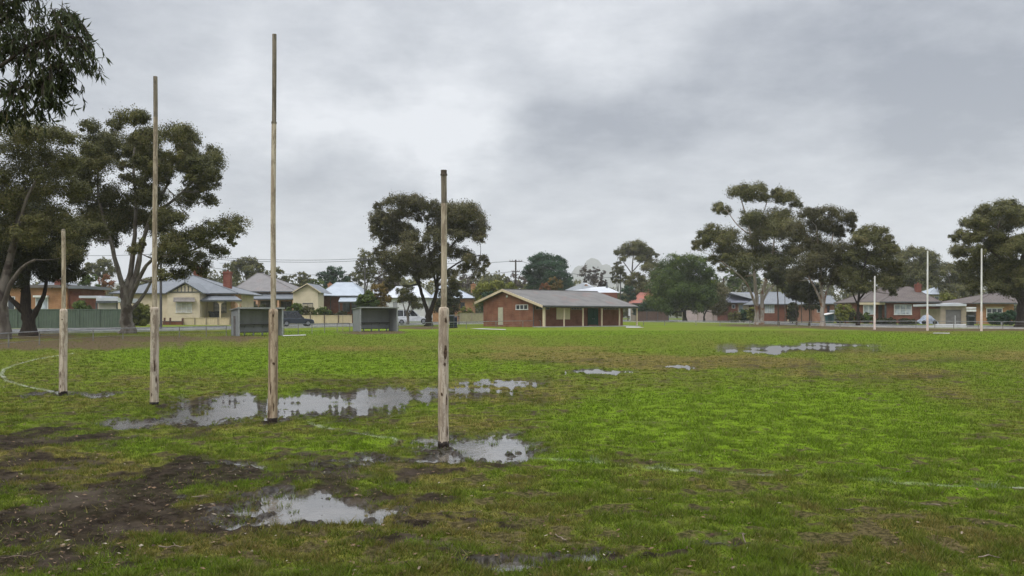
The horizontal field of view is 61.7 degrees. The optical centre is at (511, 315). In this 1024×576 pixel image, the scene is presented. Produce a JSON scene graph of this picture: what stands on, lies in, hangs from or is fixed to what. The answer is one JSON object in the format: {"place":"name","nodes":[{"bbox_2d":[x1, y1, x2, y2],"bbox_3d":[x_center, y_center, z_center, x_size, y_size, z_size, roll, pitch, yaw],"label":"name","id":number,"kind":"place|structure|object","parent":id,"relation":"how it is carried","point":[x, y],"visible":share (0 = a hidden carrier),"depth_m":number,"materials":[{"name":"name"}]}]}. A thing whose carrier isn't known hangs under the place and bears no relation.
{"place":"outdoors","nodes":[
{"label":"outdoors","id":0,"kind":"place"},
{"bbox_2d":[12,320,977,331],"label":"street","id":1,"kind":"structure","parent":0,"point":[438,323],"depth_m":121.27,"materials":[{"name":"asphalt"}]},
{"bbox_2d":[159,253,164,326],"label":"power pole","id":2,"kind":"object","parent":1,"relation":"on","point":[160,313],"visible":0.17,"depth_m":93.91,"materials":[{"name":"wood"}]},
{"bbox_2d":[283,311,313,325],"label":"parked car","id":3,"kind":"object","parent":1,"relation":"on","point":[293,317],"visible":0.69,"depth_m":111.98,"materials":[{"name":"blue paint"}]},
{"bbox_2d":[354,289,379,306],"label":"garden bush","id":4,"kind":"object","parent":1,"relation":"on","point":[367,299],"visible":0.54,"depth_m":139.47,"materials":[{"name":"green plant"}]},
{"bbox_2d":[369,282,392,306],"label":"background tree","id":5,"kind":"object","parent":1,"relation":"on","point":[384,297],"visible":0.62,"depth_m":145.59,"materials":[{"name":"brown plant"}]},
{"bbox_2d":[395,283,423,323],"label":"gum tree","id":6,"kind":"object","parent":1,"relation":"on","point":[405,295],"visible":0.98,"depth_m":127.63,"materials":[{"name":"green plant"}]},
{"bbox_2d":[398,310,425,323],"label":"parked car","id":7,"kind":"object","parent":1,"relation":"on","point":[414,316],"visible":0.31,"depth_m":145.86,"materials":[{"name":"white paint"}]},
{"bbox_2d":[433,285,464,316],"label":"broadleaf tree","id":8,"kind":"object","parent":1,"relation":"on","point":[453,304],"visible":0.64,"depth_m":149.49,"materials":[{"name":"green plant"}]},
{"bbox_2d":[470,278,516,310],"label":"background tree","id":9,"kind":"object","parent":1,"relation":"on","point":[496,285],"visible":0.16,"depth_m":164.23,"materials":[{"name":"green plant"}]},
{"bbox_2d":[12,321,1012,329],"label":"kerb","id":10,"kind":"structure","parent":1,"relation":"on","point":[420,322],"depth_m":111.24,"materials":[{"name":"concrete"}]},
{"bbox_2d":[12,321,1023,333],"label":"kerb","id":11,"kind":"structure","parent":1,"relation":"on","point":[54,332],"depth_m":96.74,"materials":[{"name":"concrete"}]},
{"bbox_2d":[542,276,563,289],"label":"background tree","id":12,"kind":"object","parent":1,"relation":"on","point":[558,284],"visible":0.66,"depth_m":204.52,"materials":[{"name":"brown plant"}]},
{"bbox_2d":[566,283,619,298],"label":"white roofed house","id":13,"kind":"structure","parent":1,"relation":"on","point":[607,290],"depth_m":217.78,"materials":[{"name":"metal"}]},
{"bbox_2d":[590,268,607,286],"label":"background tree","id":14,"kind":"object","parent":1,"relation":"on","point":[600,283],"visible":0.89,"depth_m":264.54,"materials":[{"name":"brown plant"}]},
{"bbox_2d":[609,266,626,298],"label":"background tree","id":15,"kind":"object","parent":1,"relation":"on","point":[621,269],"visible":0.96,"depth_m":261.53,"materials":[{"name":"green plant"}]},
{"bbox_2d":[620,285,636,320],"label":"background tree","id":16,"kind":"object","parent":1,"relation":"on","point":[625,289],"visible":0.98,"depth_m":239.74,"materials":[{"name":"green plant"}]},
{"bbox_2d":[622,271,647,294],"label":"background tree","id":17,"kind":"object","parent":1,"relation":"on","point":[641,282],"visible":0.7,"depth_m":254.37,"materials":[{"name":"green plant"}]},
{"bbox_2d":[613,239,662,281],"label":"gum tree","id":18,"kind":"object","parent":1,"relation":"on","point":[641,252],"visible":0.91,"depth_m":256.93,"materials":[{"name":"green plant"}]},
{"bbox_2d":[629,289,652,320],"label":"red roofed house","id":19,"kind":"structure","parent":1,"relation":"on","point":[640,297],"depth_m":247.81,"materials":[{"name":"beige paint"}]},
{"bbox_2d":[631,301,657,314],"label":"garden bush","id":20,"kind":"object","parent":1,"relation":"on","point":[643,307],"visible":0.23,"depth_m":231.29,"materials":[{"name":"green plant"}]},
{"bbox_2d":[641,251,723,320],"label":"broadleaf tree","id":21,"kind":"object","parent":1,"relation":"on","point":[698,291],"visible":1,"depth_m":194.81,"materials":[{"name":"green plant"}]},
{"bbox_2d":[703,282,731,320],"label":"broadleaf tree","id":22,"kind":"object","parent":1,"relation":"on","point":[719,309],"visible":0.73,"depth_m":208.88,"materials":[{"name":"green plant"}]},
{"bbox_2d":[728,310,741,321],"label":"garden bush","id":23,"kind":"object","parent":1,"relation":"on","point":[734,316],"visible":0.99,"depth_m":175.63,"materials":[{"name":"green plant"}]},
{"bbox_2d":[785,302,798,322],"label":"garden bush","id":24,"kind":"object","parent":1,"relation":"on","point":[791,309],"visible":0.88,"depth_m":159.75,"materials":[{"name":"green plant"}]},
{"bbox_2d":[784,203,858,325],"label":"gum tree","id":25,"kind":"object","parent":1,"relation":"on","point":[819,254],"visible":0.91,"depth_m":116.57,"materials":[{"name":"green plant"}]},
{"bbox_2d":[838,223,905,325],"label":"gum tree","id":26,"kind":"object","parent":1,"relation":"on","point":[853,269],"visible":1,"depth_m":112.50,"materials":[{"name":"green plant"}]},
{"bbox_2d":[946,196,1023,326],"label":"gum tree","id":27,"kind":"object","parent":1,"relation":"on","point":[1002,275],"visible":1,"depth_m":97.08,"materials":[{"name":"green plant"}]},
{"bbox_2d":[0,318,1023,575],"bbox_3d":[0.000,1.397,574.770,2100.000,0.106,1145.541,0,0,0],"label":"ground","id":28,"kind":"structure","parent":0,"point":[134,500],"depth_m":9.51,"materials":[{"name":"plant"}]},
{"bbox_2d":[0,118,91,338],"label":"gum tree","id":29,"kind":"object","parent":28,"relation":"on","point":[33,227],"visible":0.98,"depth_m":50.95,"materials":[{"name":"green plant"}]},
{"bbox_2d":[0,186,95,335],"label":"gum tree","id":30,"kind":"object","parent":28,"relation":"on","point":[44,271],"visible":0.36,"depth_m":59.66,"materials":[{"name":"green plant"}]},
{"bbox_2d":[0,0,111,137],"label":"gum tree","id":31,"kind":"object","parent":28,"relation":"on","point":[16,49],"visible":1,"depth_m":9.94,"materials":[{"name":"green plant"}]},
{"bbox_2d":[7,281,110,308],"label":"brick house","id":32,"kind":"structure","parent":28,"relation":"on","point":[53,299],"depth_m":118.00,"materials":[{"name":"brown brick"}]},
{"bbox_2d":[58,229,67,394],"bbox_3d":[-7.966,0.002,15.214,0.150,3.097,0.146,0,0,0],"label":"goal post","id":33,"kind":"object","parent":28,"relation":"on","point":[63,328],"visible":0.94,"depth_m":15.18,"materials":[{"name":"wood"}]},
{"bbox_2d":[9,309,120,327],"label":"sheet fence","id":34,"kind":"object","parent":28,"relation":"on","point":[88,318],"visible":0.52,"depth_m":97.50,"materials":[{"name":"metal"}]},
{"bbox_2d":[71,300,92,308],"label":"garden bush","id":35,"kind":"object","parent":28,"relation":"on","point":[79,304],"visible":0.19,"depth_m":107.29,"materials":[{"name":"green plant"}]},
{"bbox_2d":[77,274,100,286],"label":"background tree","id":36,"kind":"object","parent":28,"relation":"on","point":[89,281],"visible":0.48,"depth_m":149.52,"materials":[{"name":"green plant"}]},
{"bbox_2d":[85,256,115,280],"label":"background tree","id":37,"kind":"object","parent":28,"relation":"on","point":[96,269],"visible":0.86,"depth_m":229.37,"materials":[{"name":"green plant"}]},
{"bbox_2d":[97,274,115,295],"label":"background tree","id":38,"kind":"object","parent":28,"relation":"on","point":[103,282],"visible":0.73,"depth_m":159.78,"materials":[{"name":"brown plant"}]},
{"bbox_2d":[79,296,137,308],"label":"carport","id":39,"kind":"object","parent":28,"relation":"on","point":[107,302],"visible":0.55,"depth_m":112.00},
{"bbox_2d":[0,325,226,346],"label":"pipe fence","id":40,"kind":"object","parent":28,"relation":"on","point":[8,333],"visible":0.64,"depth_m":48.40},
{"bbox_2d":[132,303,149,325],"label":"garden bush","id":41,"kind":"object","parent":28,"relation":"on","point":[141,314],"visible":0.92,"depth_m":117.55,"materials":[{"name":"green plant"}]},
{"bbox_2d":[149,76,158,404],"bbox_3d":[-5.546,-1.081,13.290,0.144,5.264,0.138,0,0,0],"label":"goal post","id":42,"kind":"object","parent":28,"relation":"on","point":[154,354],"visible":0.88,"depth_m":13.26,"materials":[{"name":"wood"}]},
{"bbox_2d":[59,103,252,333],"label":"gum tree","id":43,"kind":"object","parent":28,"relation":"on","point":[100,152],"visible":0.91,"depth_m":67.06,"materials":[{"name":"green plant"}]},
{"bbox_2d":[109,267,262,323],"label":"weatherboard cottage","id":44,"kind":"structure","parent":28,"relation":"on","point":[196,296],"depth_m":139.89,"materials":[{"name":"beige paint"}]},
{"bbox_2d":[176,302,191,312],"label":"window","id":45,"kind":"structure","parent":44,"relation":"in","point":[181,304],"depth_m":136.49,"materials":[{"name":"glass"}]},
{"bbox_2d":[184,318,229,324],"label":"boundary fence","id":46,"kind":"object","parent":28,"relation":"on","point":[206,321],"visible":0.93,"depth_m":131.50,"materials":[{"name":"beige paint"}]},
{"bbox_2d":[228,255,264,279],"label":"background tree","id":47,"kind":"object","parent":28,"relation":"on","point":[250,264],"visible":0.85,"depth_m":223.99,"materials":[{"name":"green plant"}]},
{"bbox_2d":[230,307,284,335],"bbox_3d":[-17.908,0.450,60.200,3.360,2.100,1.830,0,0,-36],"label":"team shelter","id":48,"kind":"object","parent":28,"relation":"on","point":[244,320],"visible":0.75,"depth_m":60.58,"materials":[{"name":"grey metal"}]},
{"bbox_2d":[267,34,277,421],"bbox_3d":[-3.136,-1.070,11.229,0.142,5.242,0.135,0,0,0],"label":"goal post","id":49,"kind":"object","parent":28,"relation":"on","point":[273,367],"visible":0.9,"depth_m":11.20,"materials":[{"name":"wood"}]},
{"bbox_2d":[265,266,289,281],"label":"background tree","id":50,"kind":"object","parent":28,"relation":"on","point":[284,278],"visible":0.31,"depth_m":249.42,"materials":[{"name":"green plant"}]},
{"bbox_2d":[236,273,331,310],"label":"rendered house","id":51,"kind":"structure","parent":28,"relation":"on","point":[306,294],"depth_m":164.92,"materials":[{"name":"beige paint"}]},
{"bbox_2d":[286,303,302,314],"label":"garden bush","id":52,"kind":"object","parent":28,"relation":"on","point":[298,307],"visible":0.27,"depth_m":145.85,"materials":[{"name":"green plant"}]},
{"bbox_2d":[288,271,314,286],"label":"background tree","id":53,"kind":"object","parent":28,"relation":"on","point":[302,280],"visible":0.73,"depth_m":261.47,"materials":[{"name":"green plant"}]},
{"bbox_2d":[225,463,405,529],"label":"puddle","id":54,"kind":"object","parent":28,"relation":"on","point":[314,506],"depth_m":6.17,"materials":[{"name":"liquid"}]},
{"bbox_2d":[97,379,537,429],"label":"puddle","id":55,"kind":"object","parent":28,"relation":"on","point":[390,397],"visible":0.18,"depth_m":13.71,"materials":[{"name":"liquid"}]},
{"bbox_2d":[313,307,331,314],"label":"garden bush","id":56,"kind":"object","parent":28,"relation":"on","point":[322,311],"visible":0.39,"depth_m":146.14,"materials":[{"name":"green plant"}]},
{"bbox_2d":[302,315,351,323],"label":"boundary fence","id":57,"kind":"object","parent":28,"relation":"on","point":[332,318],"visible":0.41,"depth_m":142.99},
{"bbox_2d":[316,266,352,287],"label":"background tree","id":58,"kind":"object","parent":28,"relation":"on","point":[331,275],"visible":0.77,"depth_m":233.89,"materials":[{"name":"green plant"}]},
{"bbox_2d":[324,282,363,322],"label":"brick house","id":59,"kind":"structure","parent":28,"relation":"on","point":[343,296],"depth_m":172.00,"materials":[{"name":"white metal"}]},
{"bbox_2d":[353,248,379,288],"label":"background tree","id":60,"kind":"object","parent":28,"relation":"on","point":[369,267],"visible":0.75,"depth_m":189.42,"materials":[{"name":"green plant"}]},
{"bbox_2d":[353,307,398,331],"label":"team shelter","id":61,"kind":"object","parent":28,"relation":"on","point":[378,318],"visible":0.88,"depth_m":78.02,"materials":[{"name":"grey metal"}]},
{"bbox_2d":[373,269,399,293],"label":"background tree","id":62,"kind":"object","parent":28,"relation":"on","point":[377,280],"visible":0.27,"depth_m":214.37,"materials":[{"name":"green plant"}]},
{"bbox_2d":[386,285,432,320],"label":"white cottage","id":63,"kind":"structure","parent":28,"relation":"on","point":[420,312],"depth_m":204.99,"materials":[{"name":"paint"}]},
{"bbox_2d":[365,191,491,325],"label":"gum tree","id":64,"kind":"object","parent":28,"relation":"on","point":[409,258],"visible":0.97,"depth_m":115.22,"materials":[{"name":"green plant"}]},
{"bbox_2d":[341,433,536,464],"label":"puddle","id":65,"kind":"object","parent":28,"relation":"on","point":[487,451],"depth_m":8.99,"materials":[{"name":"liquid"}]},
{"bbox_2d":[438,170,448,447],"bbox_3d":[-0.728,-0.002,9.127,0.126,3.105,0.125,0,0,0],"label":"goal post","id":66,"kind":"object","parent":28,"relation":"on","point":[443,384],"visible":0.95,"depth_m":9.10,"materials":[{"name":"wood"}]},
{"bbox_2d":[430,283,475,321],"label":"orange house","id":67,"kind":"structure","parent":28,"relation":"on","point":[467,301],"depth_m":195.00,"materials":[{"name":"brick"}]},
{"bbox_2d":[458,274,477,292],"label":"background tree","id":68,"kind":"object","parent":28,"relation":"on","point":[466,286],"visible":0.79,"depth_m":260.18,"materials":[{"name":"green plant"}]},
{"bbox_2d":[460,313,482,321],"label":"boundary fence","id":69,"kind":"object","parent":28,"relation":"on","point":[466,317],"visible":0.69,"depth_m":182.00,"materials":[{"name":"beige paint"}]},
{"bbox_2d":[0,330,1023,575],"bbox_3d":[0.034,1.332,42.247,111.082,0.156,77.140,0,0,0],"label":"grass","id":70,"kind":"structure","parent":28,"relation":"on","point":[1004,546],"depth_m":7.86,"materials":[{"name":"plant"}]},
{"bbox_2d":[0,362,1023,575],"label":"leaf litter","id":71,"kind":"object","parent":28,"relation":"on","point":[573,548],"visible":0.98,"depth_m":5.58,"materials":[{"name":"plant"}]},
{"bbox_2d":[506,272,528,288],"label":"background tree","id":72,"kind":"object","parent":28,"relation":"on","point":[519,283],"visible":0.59,"depth_m":224.72,"materials":[{"name":"green plant"}]},
{"bbox_2d":[32,269,1016,317],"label":"distant woods","id":73,"kind":"object","parent":28,"relation":"on","point":[486,277],"depth_m":349.61,"materials":[{"name":"green plant"}]},
{"bbox_2d":[520,250,574,289],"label":"pine tree","id":74,"kind":"object","parent":28,"relation":"on","point":[534,278],"visible":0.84,"depth_m":232.81,"materials":[{"name":"green plant"}]},
{"bbox_2d":[474,289,639,326],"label":"clubhouse","id":75,"kind":"structure","parent":28,"relation":"on","point":[533,308],"depth_m":111.05,"materials":[{"name":"brick"}]},
{"bbox_2d":[577,263,598,284],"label":"background tree","id":76,"kind":"object","parent":28,"relation":"on","point":[584,269],"visible":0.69,"depth_m":269.77,"materials":[{"name":"green plant"}]},
{"bbox_2d":[494,542,734,572],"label":"puddle","id":77,"kind":"object","parent":28,"relation":"on","point":[513,564],"depth_m":4.85,"materials":[{"name":"liquid"}]},
{"bbox_2d":[565,364,693,374],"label":"puddle","id":78,"kind":"object","parent":28,"relation":"on","point":[595,371],"depth_m":21.62,"materials":[{"name":"liquid"}]},
{"bbox_2d":[638,311,668,320],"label":"boundary fence","id":79,"kind":"object","parent":28,"relation":"on","point":[650,316],"visible":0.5,"depth_m":228.00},
{"bbox_2d":[682,310,716,320],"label":"boundary fence","id":80,"kind":"object","parent":28,"relation":"on","point":[690,316],"visible":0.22,"depth_m":225.00,"materials":[{"name":"beige paint"}]},
{"bbox_2d":[723,268,742,291],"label":"background tree","id":81,"kind":"object","parent":28,"relation":"on","point":[731,280],"visible":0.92,"depth_m":261.69,"materials":[{"name":"green plant"}]},
{"bbox_2d":[717,292,759,320],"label":"brick house","id":82,"kind":"structure","parent":28,"relation":"on","point":[738,300],"depth_m":212.56,"materials":[{"name":"beige paint"}]},
{"bbox_2d":[690,180,807,324],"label":"gum tree","id":83,"kind":"object","parent":28,"relation":"on","point":[741,259],"visible":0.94,"depth_m":137.05,"materials":[{"name":"green plant"}]},
{"bbox_2d":[744,270,761,290],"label":"background tree","id":84,"kind":"object","parent":28,"relation":"on","point":[751,283],"visible":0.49,"depth_m":269.35,"materials":[{"name":"green plant"}]},
{"bbox_2d":[743,292,797,320],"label":"brick house","id":85,"kind":"structure","parent":28,"relation":"on","point":[770,308],"depth_m":195.00,"materials":[{"name":"grey metal"}]},
{"bbox_2d":[763,264,789,324],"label":"gum tree","id":86,"kind":"object","parent":28,"relation":"on","point":[778,272],"visible":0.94,"depth_m":127.74,"materials":[{"name":"green plant"}]},
{"bbox_2d":[784,277,809,324],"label":"gum tree","id":87,"kind":"object","parent":28,"relation":"on","point":[792,293],"visible":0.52,"depth_m":125.19,"materials":[{"name":"green plant"}]},
{"bbox_2d":[726,343,868,354],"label":"puddle","id":88,"kind":"object","parent":28,"relation":"on","point":[775,350],"visible":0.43,"depth_m":36.92,"materials":[{"name":"liquid"}]},
{"bbox_2d":[796,280,819,325],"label":"gum tree","id":89,"kind":"object","parent":28,"relation":"on","point":[808,290],"visible":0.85,"depth_m":121.63,"materials":[{"name":"green plant"}]},
{"bbox_2d":[802,294,819,322],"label":"background tree","id":90,"kind":"object","parent":28,"relation":"on","point":[812,307],"visible":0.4,"depth_m":167.59,"materials":[{"name":"green plant"}]},
{"bbox_2d":[797,295,837,320],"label":"brick house","id":91,"kind":"structure","parent":28,"relation":"on","point":[829,303],"depth_m":183.12,"materials":[{"name":"beige brick"}]},
{"bbox_2d":[643,321,1009,328],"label":"pipe fence","id":92,"kind":"object","parent":28,"relation":"on","point":[664,322],"visible":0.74,"depth_m":102.28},
{"bbox_2d":[834,304,855,323],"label":"garden bush","id":93,"kind":"object","parent":28,"relation":"on","point":[841,314],"visible":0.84,"depth_m":149.74,"materials":[{"name":"green plant"}]},
{"bbox_2d":[872,317,896,324],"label":"garden hedge","id":94,"kind":"object","parent":28,"relation":"on","point":[889,320],"visible":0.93,"depth_m":137.47,"materials":[{"name":"green plant"}]},
{"bbox_2d":[834,282,941,322],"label":"brick bungalow","id":95,"kind":"object","parent":28,"relation":"on","point":[900,306],"visible":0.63,"depth_m":159.30,"materials":[{"name":"brown tile"}]},
{"bbox_2d":[894,304,911,314],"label":"window","id":96,"kind":"structure","parent":95,"relation":"in","point":[899,309],"depth_m":157.98,"materials":[{"name":"glass"}]},
{"bbox_2d":[897,318,917,324],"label":"garden hedge","id":97,"kind":"object","parent":28,"relation":"on","point":[904,321],"visible":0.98,"depth_m":137.46,"materials":[{"name":"green plant"}]},
{"bbox_2d":[891,243,944,289],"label":"background tree","id":98,"kind":"object","parent":28,"relation":"on","point":[915,269],"visible":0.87,"depth_m":213.42,"materials":[{"name":"green plant"}]},
{"bbox_2d":[926,251,928,330],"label":"goal post","id":99,"kind":"object","parent":28,"relation":"on","point":[927,321],"visible":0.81,"depth_m":80.70,"materials":[{"name":"paint"}]},
{"bbox_2d":[921,287,945,300],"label":"distant house","id":100,"kind":"structure","parent":28,"relation":"on","point":[933,292],"depth_m":230.61,"materials":[{"name":"beige paint"}]},
{"bbox_2d":[913,303,966,323],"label":"garage","id":101,"kind":"structure","parent":28,"relation":"on","point":[951,312],"depth_m":142.20,"materials":[{"name":"beige paint"}]},
{"bbox_2d":[946,310,960,323],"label":"roller door","id":102,"kind":"structure","parent":101,"relation":"in","point":[951,315],"depth_m":142.20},
{"bbox_2d":[934,261,963,291],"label":"background tree","id":103,"kind":"object","parent":28,"relation":"on","point":[947,268],"visible":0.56,"depth_m":229.33,"materials":[{"name":"green plant"}]},
{"bbox_2d":[939,285,968,298],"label":"background tree","id":104,"kind":"object","parent":28,"relation":"on","point":[956,289],"visible":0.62,"depth_m":189.18,"materials":[{"name":"green plant"}]},
{"bbox_2d":[937,293,1017,323],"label":"brick house","id":105,"kind":"structure","parent":28,"relation":"on","point":[991,303],"depth_m":146.00,"materials":[{"name":"grey tile"}]},
{"bbox_2d":[980,249,982,330],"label":"goal post","id":106,"kind":"object","parent":28,"relation":"on","point":[981,320],"visible":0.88,"depth_m":77.72,"materials":[{"name":"paint"}]},
{"bbox_2d":[986,312,1003,324],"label":"garden hedge","id":107,"kind":"object","parent":28,"relation":"on","point":[994,316],"visible":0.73,"depth_m":131.62,"materials":[{"name":"green plant"}]},
{"bbox_2d":[999,309,1016,324],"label":"garden bush","id":108,"kind":"object","parent":28,"relation":"on","point":[1008,315],"visible":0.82,"depth_m":127.72,"materials":[{"name":"green plant"}]},
{"bbox_2d":[0,0,1023,295],"label":"sky","id":109,"kind":"structure","parent":0,"point":[581,130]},
{"bbox_2d":[110,258,984,317],"bbox_3d":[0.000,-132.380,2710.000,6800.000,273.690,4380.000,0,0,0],"label":"hills","id":110,"kind":"structure","parent":0,"point":[594,262],"depth_m":3773.23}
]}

